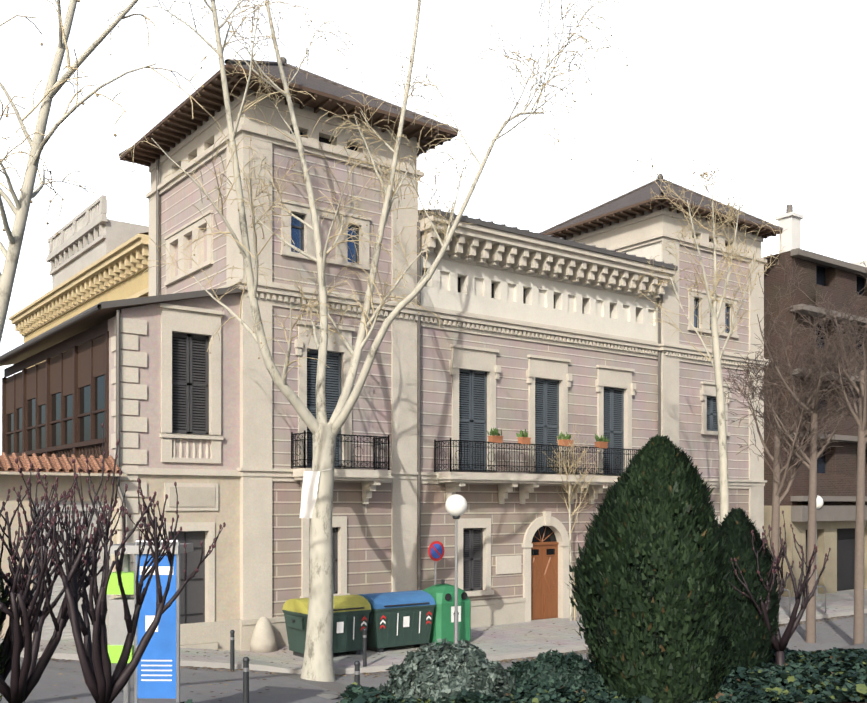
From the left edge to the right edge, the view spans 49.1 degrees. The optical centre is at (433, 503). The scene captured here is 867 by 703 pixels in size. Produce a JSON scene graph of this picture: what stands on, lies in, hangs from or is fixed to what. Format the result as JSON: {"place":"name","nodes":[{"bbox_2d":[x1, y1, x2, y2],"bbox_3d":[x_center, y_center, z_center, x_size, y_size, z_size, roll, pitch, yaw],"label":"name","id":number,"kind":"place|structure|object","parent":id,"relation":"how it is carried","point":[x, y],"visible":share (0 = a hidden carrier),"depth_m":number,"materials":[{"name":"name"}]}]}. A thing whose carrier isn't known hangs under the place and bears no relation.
{"place":"outdoors","nodes":[
{"label":"outdoors","id":0,"kind":"place"},
{"bbox_2d":[0,101,760,639],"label":"house walls","id":1,"kind":"structure","parent":0,"point":[370,545],"depth_m":28.03,"materials":[{"name":"beige paint"}]},
{"bbox_2d":[5,130,729,641],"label":"windows","id":2,"kind":"structure","parent":1,"relation":"in","point":[189,384],"depth_m":27.57,"materials":[{"name":"black glass"}]},
{"bbox_2d":[2,93,770,650],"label":"house trim","id":3,"kind":"structure","parent":1,"relation":"attached to","point":[610,269],"depth_m":27.90,"materials":[{"name":"beige stone"}]},
{"bbox_2d":[0,57,782,570],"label":"house roofs","id":4,"kind":"structure","parent":1,"relation":"on","point":[174,127],"depth_m":27.03,"materials":[{"name":"brown tile"}]},
{"bbox_2d":[291,428,638,503],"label":"house balconies","id":5,"kind":"structure","parent":1,"relation":"attached to","point":[370,480],"depth_m":28.97,"materials":[{"name":"black metal"}]},
{"bbox_2d":[0,613,866,702],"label":"road","id":6,"kind":"structure","parent":0,"point":[281,688],"depth_m":18.84,"materials":[{"name":"grey asphalt"}]},
{"bbox_2d":[315,694,339,698],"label":"street drain covers","id":7,"kind":"object","parent":6,"relation":"on","point":[331,696],"visible":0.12,"depth_m":18.47,"materials":[{"name":"paint"}]},
{"bbox_2d":[20,604,864,702],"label":"street leaf litter","id":8,"kind":"object","parent":6,"relation":"on","point":[365,673],"visible":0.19,"depth_m":22.80,"materials":[{"name":"plant"}]},
{"bbox_2d":[0,589,866,673],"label":"pavement","id":9,"kind":"structure","parent":0,"point":[521,638],"depth_m":25.09,"materials":[{"name":"grey concrete"}]},
{"bbox_2d":[103,540,192,702],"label":"phone booth","id":10,"kind":"object","parent":9,"relation":"on","point":[157,672],"visible":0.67,"depth_m":13.51,"materials":[{"name":"blue plastic"}]},
{"bbox_2d":[230,630,234,670],"bbox_3d":[-4.503,3.298,21.230,0.110,0.965,0.105,0,0,-37],"label":"bollard","id":11,"kind":"object","parent":9,"relation":"on","point":[232,655],"visible":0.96,"depth_m":21.20,"materials":[{"name":"grey metal"}]},
{"bbox_2d":[242,657,249,702],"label":"bollard","id":12,"kind":"object","parent":9,"relation":"on","point":[245,660],"visible":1,"depth_m":14.42,"materials":[{"name":"grey metal"}]},
{"bbox_2d":[250,617,277,652],"bbox_3d":[-4.443,3.401,24.814,0.720,0.880,0.720,0,0,-37],"label":"guard stone","id":13,"kind":"object","parent":9,"relation":"on","point":[263,639],"visible":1,"depth_m":24.58,"materials":[{"name":"beige stone"}]},
{"bbox_2d":[282,595,370,657],"bbox_3d":[-2.704,3.101,24.139,2.010,1.480,1.367,0,0,-37],"label":"recycling bin","id":14,"kind":"object","parent":9,"relation":"on","point":[351,613],"visible":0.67,"depth_m":23.81,"materials":[{"name":"green plastic"}]},
{"bbox_2d":[354,661,359,684],"bbox_3d":[-1.260,3.071,15.661,0.110,0.965,0.105,0,0,-37],"label":"bollard","id":15,"kind":"object","parent":9,"relation":"on","point":[357,671],"visible":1,"depth_m":15.62,"materials":[{"name":"grey metal"}]},
{"bbox_2d":[363,628,366,666],"bbox_3d":[-1.623,3.409,22.391,0.110,0.965,0.105,0,0,-37],"label":"bollard","id":16,"kind":"object","parent":9,"relation":"on","point":[364,647],"visible":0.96,"depth_m":22.35,"materials":[{"name":"grey metal"}]},
{"bbox_2d":[357,590,435,652],"bbox_3d":[-1.096,3.101,25.328,2.070,1.480,1.397,0,0,-37],"label":"recycling bin","id":17,"kind":"object","parent":9,"relation":"on","point":[402,618],"visible":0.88,"depth_m":24.79,"materials":[{"name":"green plastic"}]},
{"bbox_2d":[415,541,444,590],"bbox_3d":[-0.228,2.466,27.853,1.270,2.750,0.340,0,0,-37],"label":"no parking sign","id":18,"kind":"object","parent":9,"relation":"on","point":[436,550],"visible":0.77,"depth_m":28.00,"materials":[{"name":"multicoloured metal"}]},
{"bbox_2d":[422,579,470,645],"bbox_3d":[0.272,2.971,26.316,1.204,1.740,1.200,0,0,-37],"label":"recycling container","id":19,"kind":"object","parent":9,"relation":"on","point":[442,594],"depth_m":25.79,"materials":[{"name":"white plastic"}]},
{"bbox_2d":[445,494,466,646],"bbox_3d":[0.605,1.791,25.253,0.600,4.100,0.600,0,0,-37],"label":"street lamp","id":20,"kind":"object","parent":9,"relation":"on","point":[456,506],"visible":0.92,"depth_m":25.19,"materials":[{"name":"white glass"}]},
{"bbox_2d":[543,424,603,620],"bbox_3d":[4.478,0.679,31.139,2.015,6.682,2.205,0,0,19],"label":"tree sapling","id":21,"kind":"object","parent":9,"relation":"on","point":[570,519],"visible":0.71,"depth_m":31.09,"materials":[{"name":"beige plant"}]},
{"bbox_2d":[784,589,790,617],"bbox_3d":[11.671,3.379,31.749,0.950,1.025,0.050,0,0,-37],"label":"hoop","id":22,"kind":"object","parent":9,"relation":"on","point":[789,602],"visible":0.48,"depth_m":32.00,"materials":[{"name":"grey metal"}]},
{"bbox_2d":[816,496,823,596],"bbox_3d":[15.857,1.736,39.331,0.600,4.210,0.600,0,0,-37],"label":"street lamp","id":23,"kind":"object","parent":9,"relation":"on","point":[820,502],"visible":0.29,"depth_m":39.21,"materials":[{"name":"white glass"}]},
{"bbox_2d":[817,586,825,612],"bbox_3d":[13.431,3.379,33.070,0.950,1.025,0.050,0,0,-37],"label":"hoop","id":24,"kind":"object","parent":9,"relation":"on","point":[825,595],"visible":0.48,"depth_m":33.32,"materials":[{"name":"grey metal"}]},
{"bbox_2d":[0,0,866,454],"label":"sky","id":25,"kind":"structure","parent":0,"point":[774,91],"materials":[{"name":"white"}]},
{"bbox_2d":[272,643,866,693],"bbox_3d":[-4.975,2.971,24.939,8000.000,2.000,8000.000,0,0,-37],"label":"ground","id":26,"kind":"structure","parent":0,"point":[337,687],"depth_m":20.40,"materials":[{"name":"grey"}]},
{"bbox_2d":[0,483,77,680],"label":"bare shrub","id":27,"kind":"object","parent":26,"relation":"on","point":[21,584],"visible":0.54,"depth_m":7.12,"materials":[{"name":"brown plant"}]},
{"bbox_2d":[9,195,148,368],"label":"ochre house","id":28,"kind":"structure","parent":26,"relation":"on","point":[95,256],"depth_m":37.15,"materials":[{"name":"paint"}]},
{"bbox_2d":[0,0,222,343],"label":"plane tree","id":29,"kind":"object","parent":26,"relation":"on","point":[37,144],"visible":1,"depth_m":12.41,"materials":[{"name":"beige plant"}]},
{"bbox_2d":[107,0,627,681],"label":"plane tree","id":30,"kind":"object","parent":26,"relation":"on","point":[317,664],"visible":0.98,"depth_m":21.29,"materials":[{"name":"beige plant"}]},
{"bbox_2d":[299,469,329,517],"bbox_3d":[-2.658,-0.236,21.326,0.727,1.114,0.059,0,0,1],"label":"banner on tree","id":31,"kind":"object","parent":30,"relation":"attached to","point":[309,490],"visible":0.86,"depth_m":21.32,"materials":[{"name":"white fabric"}]},
{"bbox_2d":[630,149,787,524],"bbox_3d":[7.704,-2.768,26.742,4.211,14.021,3.580,0,0,12],"label":"plane tree","id":32,"kind":"object","parent":26,"relation":"on","point":[722,441],"visible":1,"depth_m":26.77,"materials":[{"name":"beige plant"}]},
{"bbox_2d":[723,297,866,624],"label":"street tree","id":33,"kind":"object","parent":26,"relation":"on","point":[777,471],"visible":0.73,"depth_m":27.81,"materials":[{"name":"brown plant"}]},
{"bbox_2d":[729,657,860,702],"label":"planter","id":34,"kind":"object","parent":26,"relation":"on","point":[850,701],"depth_m":8.31,"materials":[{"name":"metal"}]},
{"bbox_2d":[379,638,515,702],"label":"grey shrub","id":35,"kind":"object","parent":34,"relation":"on","point":[444,669],"visible":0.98,"depth_m":8.07,"materials":[{"name":"plant"}]},
{"bbox_2d":[509,649,608,702],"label":"grey shrub","id":36,"kind":"object","parent":34,"relation":"on","point":[573,671],"visible":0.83,"depth_m":8.24,"materials":[{"name":"plant"}]},
{"bbox_2d":[336,647,866,702],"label":"ivy bed","id":37,"kind":"object","parent":34,"relation":"in","point":[834,674],"visible":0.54,"depth_m":8.11,"materials":[{"name":"green plant"}]},
{"bbox_2d":[567,434,736,702],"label":"thuja conifer","id":38,"kind":"object","parent":34,"relation":"on","point":[651,587],"visible":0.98,"depth_m":7.88,"materials":[{"name":"green plant"}]},
{"bbox_2d":[718,507,780,668],"bbox_3d":[3.155,0.905,9.831,0.923,1.755,0.933,0,0,-37],"label":"thuja conifer","id":39,"kind":"object","parent":34,"relation":"on","point":[753,646],"visible":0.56,"depth_m":9.55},
{"bbox_2d":[728,511,830,665],"bbox_3d":[3.483,0.963,9.589,0.981,1.796,0.874,0,0,23],"label":"bare shrub","id":40,"kind":"object","parent":34,"relation":"on","point":[779,644],"visible":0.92,"depth_m":9.52,"materials":[{"name":"brown plant"}]},
{"bbox_2d":[727,258,866,642],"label":"street tree","id":41,"kind":"object","parent":26,"relation":"on","point":[810,464],"visible":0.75,"depth_m":27.09,"materials":[{"name":"brown plant"}]},
{"bbox_2d":[763,204,866,596],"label":"neighbour blocks","id":42,"kind":"structure","parent":26,"relation":"on","point":[838,280],"depth_m":40.00,"materials":[{"name":"paint"}]},
{"bbox_2d":[783,260,866,644],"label":"street tree","id":43,"kind":"object","parent":26,"relation":"on","point":[860,416],"visible":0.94,"depth_m":25.97,"materials":[{"name":"brown plant"}]},
{"bbox_2d":[821,306,866,448],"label":"street tree","id":44,"kind":"object","parent":26,"relation":"on","point":[857,367],"visible":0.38,"depth_m":28.72,"materials":[{"name":"brown plant"}]},
{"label":"bed soil","id":45,"kind":"object","parent":26,"relation":"on","visible":0},
{"bbox_2d":[0,568,9,700],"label":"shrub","id":46,"kind":"object","parent":45,"relation":"on","point":[2,594],"visible":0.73,"depth_m":7.11,"materials":[{"name":"brown plant"}]},
{"bbox_2d":[0,458,115,702],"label":"bare shrub","id":47,"kind":"object","parent":45,"relation":"on","point":[25,679],"visible":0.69,"depth_m":6.71,"materials":[{"name":"brown plant"}]},
{"bbox_2d":[27,423,225,702],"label":"bare shrub","id":48,"kind":"object","parent":45,"relation":"on","point":[103,684],"visible":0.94,"depth_m":6.71,"materials":[{"name":"brown plant"}]},
{"bbox_2d":[180,699,193,702],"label":"ivy","id":49,"kind":"object","parent":45,"relation":"on","point":[189,701],"visible":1,"depth_m":7.24,"materials":[{"name":"green plant"}]}
]}

